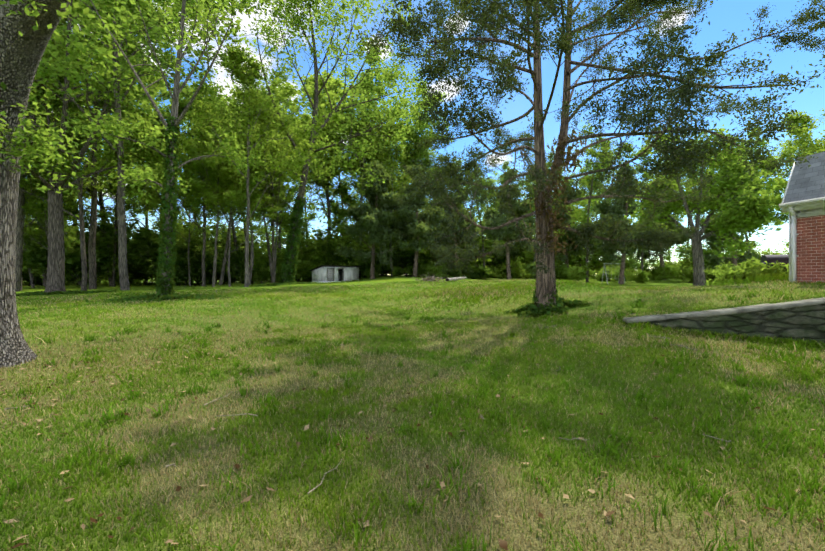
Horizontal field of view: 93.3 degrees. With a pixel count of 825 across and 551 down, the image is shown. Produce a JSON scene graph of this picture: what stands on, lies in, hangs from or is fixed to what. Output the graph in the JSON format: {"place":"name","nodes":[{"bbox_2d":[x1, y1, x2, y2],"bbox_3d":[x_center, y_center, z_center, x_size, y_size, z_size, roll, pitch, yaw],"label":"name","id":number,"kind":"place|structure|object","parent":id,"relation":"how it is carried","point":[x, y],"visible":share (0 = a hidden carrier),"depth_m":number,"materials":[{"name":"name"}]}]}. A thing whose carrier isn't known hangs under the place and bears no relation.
{"place":"outdoors","nodes":[
{"label":"outdoors","id":0,"kind":"place"},
{"bbox_2d":[0,275,824,550],"bbox_3d":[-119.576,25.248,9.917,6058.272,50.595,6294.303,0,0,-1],"label":"ground","id":1,"kind":"structure","parent":0,"point":[512,533],"depth_m":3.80,"materials":[{"name":"green plant"}]},
{"bbox_2d":[17,170,84,249],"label":"grove sapling","id":2,"kind":"object","parent":1,"relation":"on","point":[29,209],"visible":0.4,"depth_m":35.39,"materials":[{"name":"green plant"}]},
{"bbox_2d":[24,165,90,243],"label":"grove sapling","id":3,"kind":"object","parent":1,"relation":"on","point":[30,187],"visible":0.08,"depth_m":41.29,"materials":[{"name":"green plant"}]},
{"bbox_2d":[24,167,109,230],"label":"tree","id":4,"kind":"object","parent":1,"relation":"on","point":[76,206],"visible":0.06,"depth_m":43.61,"materials":[{"name":"green plant"}]},
{"bbox_2d":[16,290,125,296],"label":"ivy ground","id":5,"kind":"structure","parent":1,"relation":"on","point":[36,293],"depth_m":26.02,"materials":[{"name":"green plant"}]},
{"bbox_2d":[20,102,134,290],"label":"tree","id":6,"kind":"object","parent":1,"relation":"on","point":[85,190],"visible":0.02,"depth_m":38.31,"materials":[{"name":"green plant"}]},
{"bbox_2d":[25,27,137,149],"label":"tree","id":7,"kind":"object","parent":1,"relation":"on","point":[108,79],"visible":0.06,"depth_m":37.30,"materials":[{"name":"green plant"}]},
{"bbox_2d":[23,210,148,286],"bbox_3d":[-39.257,-3.091,46.673,10.283,10.065,15.761,0,0,14],"label":"understory shrub","id":8,"kind":"object","parent":1,"relation":"on","point":[35,255],"visible":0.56,"depth_m":44.97,"materials":[{"name":"green plant"}]},
{"bbox_2d":[19,42,157,290],"bbox_3d":[-28.857,-8.204,31.015,14.576,19.507,11.585,0,0,25],"label":"tree","id":9,"kind":"object","parent":1,"relation":"on","point":[71,104],"visible":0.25,"depth_m":30.04,"materials":[{"name":"green plant"}]},
{"bbox_2d":[15,4,168,290],"bbox_3d":[-35.067,-16.797,34.245,22.272,37.385,19.052,0,0,-27],"label":"tree","id":10,"kind":"object","parent":1,"relation":"on","point":[19,234],"visible":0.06,"depth_m":34.04,"materials":[{"name":"green plant"}]},
{"bbox_2d":[39,25,165,286],"bbox_3d":[-46.376,-17.459,45.922,22.808,38.785,29.960,0,0,39],"label":"tree","id":11,"kind":"object","parent":1,"relation":"on","point":[45,274],"visible":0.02,"depth_m":50.95,"materials":[{"name":"green plant"}]},
{"bbox_2d":[44,106,161,286],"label":"tree","id":12,"kind":"object","parent":1,"relation":"on","point":[114,210],"visible":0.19,"depth_m":49.03,"materials":[{"name":"green plant"}]},
{"bbox_2d":[34,26,183,285],"bbox_3d":[-41.942,-15.990,45.779,20.062,35.749,25.241,0,0,33],"label":"tree","id":13,"kind":"object","parent":1,"relation":"on","point":[101,195],"visible":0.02,"depth_m":50.07,"materials":[{"name":"green plant"}]},
{"bbox_2d":[28,0,192,288],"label":"tree","id":14,"kind":"object","parent":1,"relation":"on","point":[92,254],"visible":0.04,"depth_m":37.75,"materials":[{"name":"green plant"}]},
{"bbox_2d":[21,0,217,291],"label":"dark forked tree","id":15,"kind":"object","parent":1,"relation":"on","point":[55,281],"visible":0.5,"depth_m":25.32,"materials":[{"name":"green plant"}]},
{"bbox_2d":[87,83,189,282],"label":"tree","id":16,"kind":"object","parent":1,"relation":"on","point":[146,218],"visible":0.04,"depth_m":66.97,"materials":[{"name":"green plant"}]},
{"bbox_2d":[29,0,266,289],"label":"tree","id":17,"kind":"object","parent":1,"relation":"on","point":[122,252],"visible":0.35,"depth_m":29.28,"materials":[{"name":"green plant"}]},
{"bbox_2d":[78,75,225,219],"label":"tree","id":18,"kind":"object","parent":1,"relation":"on","point":[182,104],"visible":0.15,"depth_m":53.45,"materials":[{"name":"green plant"}]},
{"bbox_2d":[97,227,210,284],"bbox_3d":[-41.326,-2.856,61.693,21.405,11.439,19.371,0,0,44],"label":"understory shrub","id":19,"kind":"object","parent":1,"relation":"on","point":[131,282],"visible":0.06,"depth_m":56.46,"materials":[{"name":"green plant"}]},
{"bbox_2d":[77,293,253,303],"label":"ivy ground","id":20,"kind":"structure","parent":1,"relation":"on","point":[148,297],"depth_m":19.25,"materials":[{"name":"green plant"}]},
{"bbox_2d":[95,219,238,284],"bbox_3d":[-31.513,-2.651,51.154,16.744,8.925,10.924,0,0,-33],"label":"understory shrub","id":21,"kind":"object","parent":1,"relation":"on","point":[148,235],"visible":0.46,"depth_m":49.69,"materials":[{"name":"green plant"}]},
{"bbox_2d":[143,174,212,285],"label":"tree","id":22,"kind":"object","parent":1,"relation":"on","point":[179,231],"visible":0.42,"depth_m":46.17,"materials":[{"name":"green plant"}]},
{"bbox_2d":[146,242,211,285],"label":"understory shrub","id":23,"kind":"object","parent":1,"relation":"on","point":[181,269],"visible":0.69,"depth_m":47.98,"materials":[{"name":"green plant"}]},
{"bbox_2d":[72,0,286,296],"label":"tree","id":24,"kind":"object","parent":1,"relation":"on","point":[167,250],"visible":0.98,"depth_m":19.80,"materials":[{"name":"green plant"}]},
{"bbox_2d":[149,75,252,285],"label":"tree","id":25,"kind":"object","parent":1,"relation":"on","point":[197,202],"visible":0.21,"depth_m":37.25,"materials":[{"name":"green plant"}]},
{"bbox_2d":[176,224,227,284],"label":"understory shrub","id":26,"kind":"object","parent":1,"relation":"on","point":[208,277],"visible":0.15,"depth_m":58.88,"materials":[{"name":"green plant"}]},
{"bbox_2d":[0,0,421,368],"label":"tree","id":27,"kind":"object","parent":1,"relation":"on","point":[27,28],"visible":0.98,"depth_m":6.42,"materials":[{"name":"green plant"}]},
{"bbox_2d":[178,233,244,282],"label":"understory shrub","id":28,"kind":"object","parent":1,"relation":"on","point":[212,242],"visible":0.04,"depth_m":59.10,"materials":[{"name":"green plant"}]},
{"bbox_2d":[176,115,264,286],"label":"tree","id":29,"kind":"object","parent":1,"relation":"on","point":[209,170],"visible":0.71,"depth_m":33.55,"materials":[{"name":"green plant"}]},
{"bbox_2d":[166,80,284,282],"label":"tree","id":30,"kind":"object","parent":1,"relation":"on","point":[229,98],"visible":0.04,"depth_m":60.33,"materials":[{"name":"green plant"}]},
{"bbox_2d":[190,221,271,282],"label":"understory shrub","id":31,"kind":"object","parent":1,"relation":"on","point":[239,233],"visible":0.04,"depth_m":68.52,"materials":[{"name":"green plant"}]},
{"bbox_2d":[177,73,293,283],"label":"tree","id":32,"kind":"object","parent":1,"relation":"on","point":[282,109],"depth_m":46.53,"materials":[{"name":"green plant"}]},
{"bbox_2d":[180,83,293,284],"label":"tree","id":33,"kind":"object","parent":1,"relation":"on","point":[223,101],"depth_m":45.99,"materials":[{"name":"green plant"}]},
{"bbox_2d":[211,245,269,283],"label":"understory shrub","id":34,"kind":"object","parent":1,"relation":"on","point":[239,271],"visible":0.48,"depth_m":48.01,"materials":[{"name":"green plant"}]},
{"bbox_2d":[197,165,286,286],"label":"tree","id":35,"kind":"object","parent":1,"relation":"on","point":[226,179],"visible":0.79,"depth_m":34.36,"materials":[{"name":"green plant"}]},
{"bbox_2d":[177,117,309,284],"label":"tree","id":36,"kind":"object","parent":1,"relation":"on","point":[182,142],"visible":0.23,"depth_m":36.17,"materials":[{"name":"green plant"}]},
{"bbox_2d":[206,126,297,274],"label":"tree","id":37,"kind":"object","parent":1,"relation":"on","point":[281,225],"visible":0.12,"depth_m":45.71,"materials":[{"name":"green plant"}]},
{"bbox_2d":[218,229,287,282],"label":"understory shrub","id":38,"kind":"object","parent":1,"relation":"on","point":[264,245],"visible":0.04,"depth_m":69.32,"materials":[{"name":"green plant"}]},
{"bbox_2d":[225,247,282,282],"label":"understory shrub","id":39,"kind":"object","parent":1,"relation":"on","point":[262,277],"visible":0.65,"depth_m":47.71,"materials":[{"name":"green plant"}]},
{"bbox_2d":[186,41,346,286],"bbox_3d":[-12.212,-8.454,31.869,11.307,19.395,11.699,0,0,-26],"label":"tree","id":40,"kind":"object","parent":1,"relation":"on","point":[235,60],"visible":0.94,"depth_m":30.42,"materials":[{"name":"green plant"}]},
{"bbox_2d":[251,172,319,275],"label":"tree","id":41,"kind":"object","parent":1,"relation":"on","point":[305,224],"visible":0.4,"depth_m":42.54,"materials":[{"name":"green plant"}]},
{"bbox_2d":[236,281,347,286],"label":"ivy ground","id":42,"kind":"structure","parent":1,"relation":"on","point":[278,283],"depth_m":33.84,"materials":[{"name":"green plant"}]},
{"bbox_2d":[234,97,350,282],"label":"tree","id":43,"kind":"object","parent":1,"relation":"on","point":[313,167],"visible":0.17,"depth_m":38.27,"materials":[{"name":"green plant"}]},
{"bbox_2d":[262,231,335,281],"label":"understory shrub","id":44,"kind":"object","parent":1,"relation":"on","point":[306,264],"visible":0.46,"depth_m":52.89,"materials":[{"name":"green plant"}]},
{"bbox_2d":[259,85,342,282],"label":"tree","id":45,"kind":"object","parent":1,"relation":"on","point":[323,195],"visible":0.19,"depth_m":59.63,"materials":[{"name":"green plant"}]},
{"bbox_2d":[280,226,343,277],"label":"understory shrub","id":46,"kind":"object","parent":1,"relation":"on","point":[301,245],"visible":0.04,"depth_m":55.90,"materials":[{"name":"green plant"}]},
{"bbox_2d":[284,112,352,279],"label":"tree","id":47,"kind":"object","parent":1,"relation":"on","point":[306,115],"visible":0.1,"depth_m":68.48,"materials":[{"name":"green plant"}]},
{"bbox_2d":[298,114,359,223],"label":"tree","id":48,"kind":"object","parent":1,"relation":"on","point":[357,197],"visible":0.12,"depth_m":80.68,"materials":[{"name":"green plant"}]},
{"bbox_2d":[214,0,444,282],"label":"leaning ivy tree","id":49,"kind":"object","parent":1,"relation":"on","point":[289,268],"visible":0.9,"depth_m":34.13,"materials":[{"name":"green plant"}]},
{"bbox_2d":[311,266,358,282],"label":"shed walls","id":50,"kind":"structure","parent":1,"relation":"on","point":[319,275],"depth_m":47.89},
{"bbox_2d":[277,64,398,240],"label":"tree","id":51,"kind":"object","parent":1,"relation":"on","point":[331,84],"visible":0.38,"depth_m":54.07,"materials":[{"name":"green plant"}]},
{"bbox_2d":[304,212,398,277],"bbox_3d":[-8.632,-3.144,56.409,12.632,11.030,13.424,0,0,26],"label":"understory shrub","id":52,"kind":"object","parent":1,"relation":"on","point":[334,229],"visible":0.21,"depth_m":53.80,"materials":[{"name":"green plant"}]},
{"bbox_2d":[300,47,432,278],"bbox_3d":[-8.198,-16.290,58.879,21.014,34.394,17.976,0,0,16],"label":"tree","id":53,"kind":"object","parent":1,"relation":"on","point":[369,85],"visible":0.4,"depth_m":55.34,"materials":[{"name":"green plant"}]},
{"bbox_2d":[326,150,406,231],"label":"tree","id":54,"kind":"object","parent":1,"relation":"on","point":[349,200],"visible":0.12,"depth_m":61.52,"materials":[{"name":"green plant"}]},
{"bbox_2d":[334,160,409,278],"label":"tree","id":55,"kind":"object","parent":1,"relation":"on","point":[373,217],"visible":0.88,"depth_m":44.83,"materials":[{"name":"green plant"}]},
{"bbox_2d":[337,240,407,277],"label":"understory shrub","id":56,"kind":"object","parent":1,"relation":"on","point":[364,264],"visible":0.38,"depth_m":54.18,"materials":[{"name":"green plant"}]},
{"bbox_2d":[343,141,411,276],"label":"tree","id":57,"kind":"object","parent":1,"relation":"on","point":[392,161],"visible":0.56,"depth_m":51.52,"materials":[{"name":"green plant"}]},
{"bbox_2d":[318,71,449,275],"bbox_3d":[-4.736,-17.346,64.877,21.700,35.889,18.563,0,0,0],"label":"tree","id":58,"kind":"object","parent":1,"relation":"on","point":[412,129],"visible":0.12,"depth_m":59.60,"materials":[{"name":"green plant"}]},
{"bbox_2d":[0,286,824,550],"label":"fallen leaves","id":59,"kind":"object","parent":1,"relation":"on","point":[503,544],"depth_m":3.62,"materials":[{"name":"plant"}]},
{"bbox_2d":[0,289,824,550],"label":"lawn weed tufts","id":60,"kind":"object","parent":1,"relation":"on","point":[268,398],"visible":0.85,"depth_m":4.09,"materials":[{"name":"green plant"}]},
{"bbox_2d":[336,209,494,277],"bbox_3d":[0.477,-4.731,61.475,22.931,13.578,25.339,0,0,25],"label":"understory shrub","id":61,"kind":"object","parent":1,"relation":"on","point":[430,257],"visible":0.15,"depth_m":56.66,"materials":[{"name":"green plant"}]},
{"bbox_2d":[368,75,463,276],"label":"tree","id":62,"kind":"object","parent":1,"relation":"on","point":[412,149],"visible":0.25,"depth_m":59.41,"materials":[{"name":"green plant"}]},
{"bbox_2d":[388,163,445,276],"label":"tree","id":63,"kind":"object","parent":1,"relation":"on","point":[410,223],"visible":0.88,"depth_m":46.07,"materials":[{"name":"green plant"}]},
{"bbox_2d":[404,257,431,277],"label":"understory shrub","id":64,"kind":"object","parent":1,"relation":"on","point":[421,269],"visible":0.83,"depth_m":51.31,"materials":[{"name":"green plant"}]},
{"bbox_2d":[424,261,450,277],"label":"understory shrub","id":65,"kind":"object","parent":1,"relation":"on","point":[438,271],"visible":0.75,"depth_m":46.52,"materials":[{"name":"green plant"}]},
{"bbox_2d":[393,206,488,277],"bbox_3d":[4.011,-4.908,59.679,18.458,11.920,12.042,0,0,-9],"label":"understory shrub","id":66,"kind":"object","parent":1,"relation":"on","point":[412,253],"visible":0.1,"depth_m":58.01,"materials":[{"name":"green plant"}]},
{"bbox_2d":[400,144,489,277],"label":"tree","id":67,"kind":"object","parent":1,"relation":"on","point":[425,161],"visible":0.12,"depth_m":57.17,"materials":[{"name":"green plant"}]},
{"bbox_2d":[423,180,480,269],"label":"tree","id":68,"kind":"object","parent":1,"relation":"on","point":[464,222],"visible":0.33,"depth_m":49.70,"materials":[{"name":"green plant"}]},
{"bbox_2d":[453,165,499,277],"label":"tree","id":69,"kind":"object","parent":1,"relation":"on","point":[493,180],"visible":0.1,"depth_m":58.77,"materials":[{"name":"green plant"}]},
{"bbox_2d":[475,263,495,279],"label":"understory shrub","id":70,"kind":"object","parent":1,"relation":"on","point":[485,272],"visible":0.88,"depth_m":51.90,"materials":[{"name":"green plant"}]},
{"bbox_2d":[469,214,505,277],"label":"understory shrub","id":71,"kind":"object","parent":1,"relation":"on","point":[486,241],"visible":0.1,"depth_m":64.75,"materials":[{"name":"green plant"}]},
{"bbox_2d":[462,220,535,277],"bbox_3d":[13.218,-2.919,66.862,20.931,11.484,15.281,0,0,0],"label":"understory shrub","id":72,"kind":"object","parent":1,"relation":"on","point":[495,261],"visible":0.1,"depth_m":63.96,"materials":[{"name":"green plant"}]},
{"bbox_2d":[472,158,534,223],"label":"tree","id":73,"kind":"object","parent":1,"relation":"on","point":[500,181],"visible":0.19,"depth_m":72.66,"materials":[{"name":"green plant"}]},
{"bbox_2d":[479,168,535,279],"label":"tree","id":74,"kind":"object","parent":1,"relation":"on","point":[502,232],"visible":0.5,"depth_m":45.28,"materials":[{"name":"green plant"}]},
{"bbox_2d":[492,257,526,279],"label":"understory shrub","id":75,"kind":"object","parent":1,"relation":"on","point":[502,273],"visible":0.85,"depth_m":51.96,"materials":[{"name":"green plant"}]},
{"bbox_2d":[352,279,675,318],"bbox_3d":[5.728,0.735,18.390,16.990,1.243,9.040,0,0,-19],"label":"tall grass patch","id":76,"kind":"object","parent":1,"relation":"on","point":[476,291],"visible":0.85,"depth_m":16.20,"materials":[{"name":"green plant"}]},
{"bbox_2d":[512,150,585,278],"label":"tree","id":77,"kind":"object","parent":1,"relation":"on","point":[526,177],"visible":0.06,"depth_m":54.56,"materials":[{"name":"green plant"}]},
{"bbox_2d":[504,297,600,317],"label":"ground cover plants","id":78,"kind":"object","parent":1,"relation":"on","point":[532,308],"visible":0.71,"depth_m":10.93,"materials":[{"name":"green plant"}]},
{"bbox_2d":[557,262,590,280],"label":"understory shrub","id":79,"kind":"object","parent":1,"relation":"on","point":[572,274],"visible":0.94,"depth_m":44.73,"materials":[{"name":"green plant"}]},
{"bbox_2d":[552,181,597,267],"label":"tree","id":80,"kind":"object","parent":1,"relation":"on","point":[561,256],"visible":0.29,"depth_m":49.38,"materials":[{"name":"green plant"}]},
{"bbox_2d":[522,192,631,278],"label":"tree","id":81,"kind":"object","parent":1,"relation":"on","point":[573,258],"visible":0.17,"depth_m":59.98,"materials":[{"name":"green plant"}]},
{"bbox_2d":[348,0,824,312],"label":"red cedar tree","id":82,"kind":"object","parent":1,"relation":"on","point":[544,247],"visible":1,"depth_m":8.05,"materials":[{"name":"green plant"}]},
{"bbox_2d":[552,120,633,281],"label":"tree","id":83,"kind":"object","parent":1,"relation":"on","point":[590,179],"visible":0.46,"depth_m":45.89,"materials":[{"name":"green plant"}]},
{"bbox_2d":[577,253,628,277],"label":"understory shrub","id":84,"kind":"object","parent":1,"relation":"on","point":[597,266],"visible":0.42,"depth_m":61.39,"materials":[{"name":"green plant"}]},
{"bbox_2d":[571,159,640,224],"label":"tree","id":85,"kind":"object","parent":1,"relation":"on","point":[583,171],"visible":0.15,"depth_m":70.93,"materials":[{"name":"green plant"}]},
{"bbox_2d":[592,162,665,283],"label":"tree","id":86,"kind":"object","parent":1,"relation":"on","point":[621,210],"visible":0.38,"depth_m":42.23,"materials":[{"name":"green plant"}]},
{"bbox_2d":[611,267,651,283],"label":"understory shrub","id":87,"kind":"object","parent":1,"relation":"on","point":[641,276],"visible":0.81,"depth_m":45.67,"materials":[{"name":"green plant"}]},
{"bbox_2d":[587,142,715,270],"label":"tree","id":88,"kind":"object","parent":1,"relation":"on","point":[644,176],"visible":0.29,"depth_m":47.11,"materials":[{"name":"green plant"}]},
{"bbox_2d":[634,252,677,279],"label":"understory shrub","id":89,"kind":"object","parent":1,"relation":"on","point":[653,271],"visible":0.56,"depth_m":52.72,"materials":[{"name":"green plant"}]},
{"bbox_2d":[632,200,690,279],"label":"tree","id":90,"kind":"object","parent":1,"relation":"on","point":[649,254],"visible":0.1,"depth_m":51.21,"materials":[{"name":"green plant"}]},
{"bbox_2d":[655,262,711,282],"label":"understory shrub","id":91,"kind":"object","parent":1,"relation":"on","point":[672,273],"visible":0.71,"depth_m":46.51,"materials":[{"name":"green plant"}]},
{"bbox_2d":[624,121,788,285],"bbox_3d":[22.168,-5.467,30.147,11.071,13.440,8.725,0,0,41],"label":"forked tree","id":92,"kind":"object","parent":1,"relation":"on","point":[754,208],"visible":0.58,"depth_m":29.11,"materials":[{"name":"green plant"}]},
{"bbox_2d":[669,231,762,277],"bbox_3d":[46.110,-3.799,60.256,14.928,9.398,11.390,0,0,-37],"label":"understory shrub","id":93,"kind":"object","parent":1,"relation":"on","point":[681,250],"visible":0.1,"depth_m":59.35,"materials":[{"name":"green plant"}]},
{"bbox_2d":[619,294,824,348],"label":"grass","id":94,"kind":"structure","parent":1,"relation":"on","point":[737,337],"depth_m":7.74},
{"bbox_2d":[684,157,766,270],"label":"tree","id":95,"kind":"object","parent":1,"relation":"on","point":[714,261],"visible":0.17,"depth_m":40.59,"materials":[{"name":"green plant"}]},
{"bbox_2d":[628,304,824,343],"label":"stone retaining wall","id":96,"kind":"structure","parent":1,"relation":"on","point":[802,322],"depth_m":7.55,"materials":[{"name":"grey stone"}]},
{"bbox_2d":[623,297,824,322],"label":"wall coping","id":97,"kind":"object","parent":96,"relation":"on","point":[751,308],"visible":0.98,"depth_m":7.78,"materials":[{"name":"concrete"}]},
{"bbox_2d":[690,129,788,252],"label":"tree","id":98,"kind":"object","parent":1,"relation":"on","point":[783,217],"visible":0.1,"depth_m":46.76,"materials":[{"name":"green plant"}]},
{"bbox_2d":[703,271,788,285],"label":"weeds by house","id":99,"kind":"object","parent":1,"relation":"on","point":[764,277],"visible":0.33,"depth_m":11.41,"materials":[{"name":"green plant"}]},
{"bbox_2d":[705,256,788,284],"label":"sumac shrub","id":100,"kind":"object","parent":1,"relation":"on","point":[754,267],"visible":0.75,"depth_m":12.26,"materials":[{"name":"green plant"}]},
{"bbox_2d":[760,255,788,273],"bbox_3d":[11.979,-0.074,12.693,1.440,1.210,0.600,0,0,24],"label":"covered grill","id":101,"kind":"object","parent":1,"relation":"on","point":[775,258],"visible":0.27,"depth_m":12.54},
{"bbox_2d":[755,110,823,205],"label":"tree","id":102,"kind":"object","parent":1,"relation":"on","point":[804,120],"visible":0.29,"depth_m":46.46,"materials":[{"name":"green plant"}]},
{"bbox_2d":[757,108,824,210],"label":"tree","id":103,"kind":"object","parent":1,"relation":"on","point":[819,147],"visible":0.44,"depth_m":41.58,"materials":[{"name":"green plant"}]},
{"bbox_2d":[62,0,824,274],"label":"sky","id":104,"kind":"structure","parent":0,"point":[731,16],"materials":[{"name":"blue"}]},
{"bbox_2d":[797,209,824,282],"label":"brick house walls","id":105,"kind":"structure","parent":0,"point":[811,248],"depth_m":10.05,"materials":[{"name":"red brick"}]},
{"bbox_2d":[779,162,824,282],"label":"trim","id":106,"kind":"structure","parent":105,"relation":"attached to","point":[795,210],"depth_m":10.32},
{"bbox_2d":[783,151,824,202],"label":"house roof","id":107,"kind":"structure","parent":105,"relation":"on","point":[806,182],"depth_m":10.23,"materials":[{"name":"grey"}]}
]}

